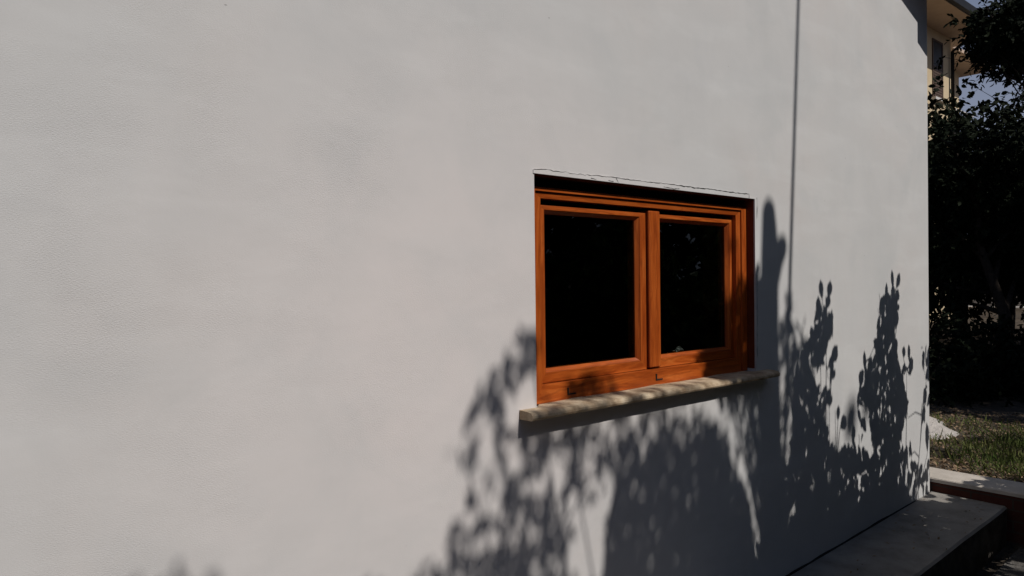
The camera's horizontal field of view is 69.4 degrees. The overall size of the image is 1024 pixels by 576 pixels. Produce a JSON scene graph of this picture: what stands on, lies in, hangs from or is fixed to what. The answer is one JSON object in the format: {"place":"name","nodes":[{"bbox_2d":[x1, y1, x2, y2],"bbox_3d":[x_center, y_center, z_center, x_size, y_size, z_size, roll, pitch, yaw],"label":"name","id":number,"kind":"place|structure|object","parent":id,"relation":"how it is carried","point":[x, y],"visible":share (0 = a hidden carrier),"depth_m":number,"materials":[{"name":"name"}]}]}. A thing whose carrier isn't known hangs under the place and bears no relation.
{"place":"outdoors","nodes":[
{"label":"outdoors","id":0,"kind":"place"},
{"bbox_2d":[790,491,1006,575],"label":"pavement","id":1,"kind":"structure","parent":0,"point":[978,545],"depth_m":4.29,"materials":[{"name":"concrete"}]},
{"bbox_2d":[807,499,981,575],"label":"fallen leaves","id":2,"kind":"object","parent":1,"relation":"on","point":[913,542],"visible":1,"depth_m":4.29,"materials":[{"name":"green plant"}]},
{"bbox_2d":[929,298,1023,575],"bbox_3d":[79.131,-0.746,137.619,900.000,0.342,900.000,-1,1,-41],"label":"ground","id":3,"kind":"structure","parent":0,"point":[1000,559],"depth_m":7.28,"materials":[{"name":"green plant"}]},
{"bbox_2d":[0,0,929,575],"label":"house","id":4,"kind":"structure","parent":3,"relation":"on","point":[464,286],"depth_m":2.43,"materials":[{"name":"white paint"}]},
{"bbox_2d":[519,174,779,420],"bbox_3d":[0.568,0.014,3.228,1.648,0.871,0.374,-1,1,-41],"label":"window","id":5,"kind":"structure","parent":4,"relation":"in","point":[619,295],"depth_m":3.15,"materials":[{"name":"brown wood"}]},
{"bbox_2d":[929,416,958,439],"bbox_3d":[3.734,1.240,7.188,1.482,0.290,1.353,-1,1,-10],"label":"sand heap","id":6,"kind":"object","parent":3,"relation":"on","point":[935,426],"visible":0.1,"depth_m":6.81,"materials":[{"name":"white sand"}]},
{"bbox_2d":[927,0,980,321],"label":"ochre house","id":7,"kind":"structure","parent":3,"relation":"on","point":[938,19],"depth_m":23.02,"materials":[{"name":"paint"}]},
{"bbox_2d":[931,38,943,103],"bbox_3d":[13.364,-6.784,23.117,1.032,1.910,0.139,-1,1,-41],"label":"window","id":8,"kind":"structure","parent":7,"relation":"in","point":[937,46],"depth_m":23.09,"materials":[{"name":"glass"}]},
{"bbox_2d":[927,73,989,314],"bbox_3d":[7.947,-1.636,15.074,3.870,5.773,3.600,-1,1,-41],"label":"background tree","id":9,"kind":"object","parent":3,"relation":"on","point":[954,104],"visible":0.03,"depth_m":14.61,"materials":[{"name":"green plant"}]},
{"bbox_2d":[927,113,1023,365],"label":"garden tree","id":10,"kind":"object","parent":3,"relation":"on","point":[979,243],"visible":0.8,"depth_m":9.92,"materials":[{"name":"green plant"}]},
{"bbox_2d":[927,79,1023,338],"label":"background tree","id":11,"kind":"object","parent":3,"relation":"on","point":[1003,111],"visible":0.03,"depth_m":15.74,"materials":[{"name":"green plant"}]},
{"bbox_2d":[929,303,1021,408],"bbox_3d":[5.066,0.997,8.866,2.153,1.617,1.745,-1,1,-41],"label":"dark bush","id":12,"kind":"object","parent":3,"relation":"on","point":[942,386],"visible":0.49,"depth_m":8.54,"materials":[{"name":"green plant"}]},
{"bbox_2d":[929,306,1023,400],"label":"dark bush","id":13,"kind":"object","parent":3,"relation":"on","point":[1006,324],"visible":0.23,"depth_m":9.05,"materials":[{"name":"green plant"}]},
{"bbox_2d":[929,405,1023,482],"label":"dry leaves","id":14,"kind":"object","parent":3,"relation":"on","point":[961,466],"visible":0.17,"depth_m":6.46,"materials":[{"name":"green plant"}]},
{"bbox_2d":[930,467,1023,546],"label":"garden kerb","id":15,"kind":"structure","parent":3,"relation":"on","point":[1009,494],"depth_m":4.88,"materials":[{"name":"concrete"}]},
{"bbox_2d":[931,91,1023,336],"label":"background tree","id":16,"kind":"object","parent":3,"relation":"on","point":[1012,306],"visible":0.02,"depth_m":16.97,"materials":[{"name":"green plant"}]},
{"bbox_2d":[933,0,1023,118],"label":"garden tree","id":17,"kind":"object","parent":3,"relation":"on","point":[998,40],"visible":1,"depth_m":7.95,"materials":[{"name":"green plant"}]},
{"bbox_2d":[948,307,1023,402],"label":"dark bush","id":18,"kind":"object","parent":3,"relation":"on","point":[1011,380],"visible":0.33,"depth_m":8.77,"materials":[{"name":"green plant"}]},
{"bbox_2d":[968,306,1023,318],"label":"yard wall","id":19,"kind":"structure","parent":3,"relation":"on","point":[1019,311],"depth_m":24.79,"materials":[{"name":"paint"}]},
{"bbox_2d":[971,90,1023,306],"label":"background tree","id":20,"kind":"object","parent":3,"relation":"on","point":[1019,111],"visible":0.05,"depth_m":15.15,"materials":[{"name":"green plant"}]},
{"bbox_2d":[929,411,1023,481],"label":"grass","id":21,"kind":"structure","parent":0,"point":[1011,457],"depth_m":6.07,"materials":[{"name":"green plant"}]},
{"bbox_2d":[959,0,1023,129],"label":"sky","id":22,"kind":"structure","parent":0,"point":[979,95],"materials":[{"name":"blue"}]},
{"bbox_2d":[991,548,1023,575],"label":"path","id":23,"kind":"structure","parent":0,"point":[1013,565],"depth_m":4.45,"materials":[{"name":"concrete"}]}
]}

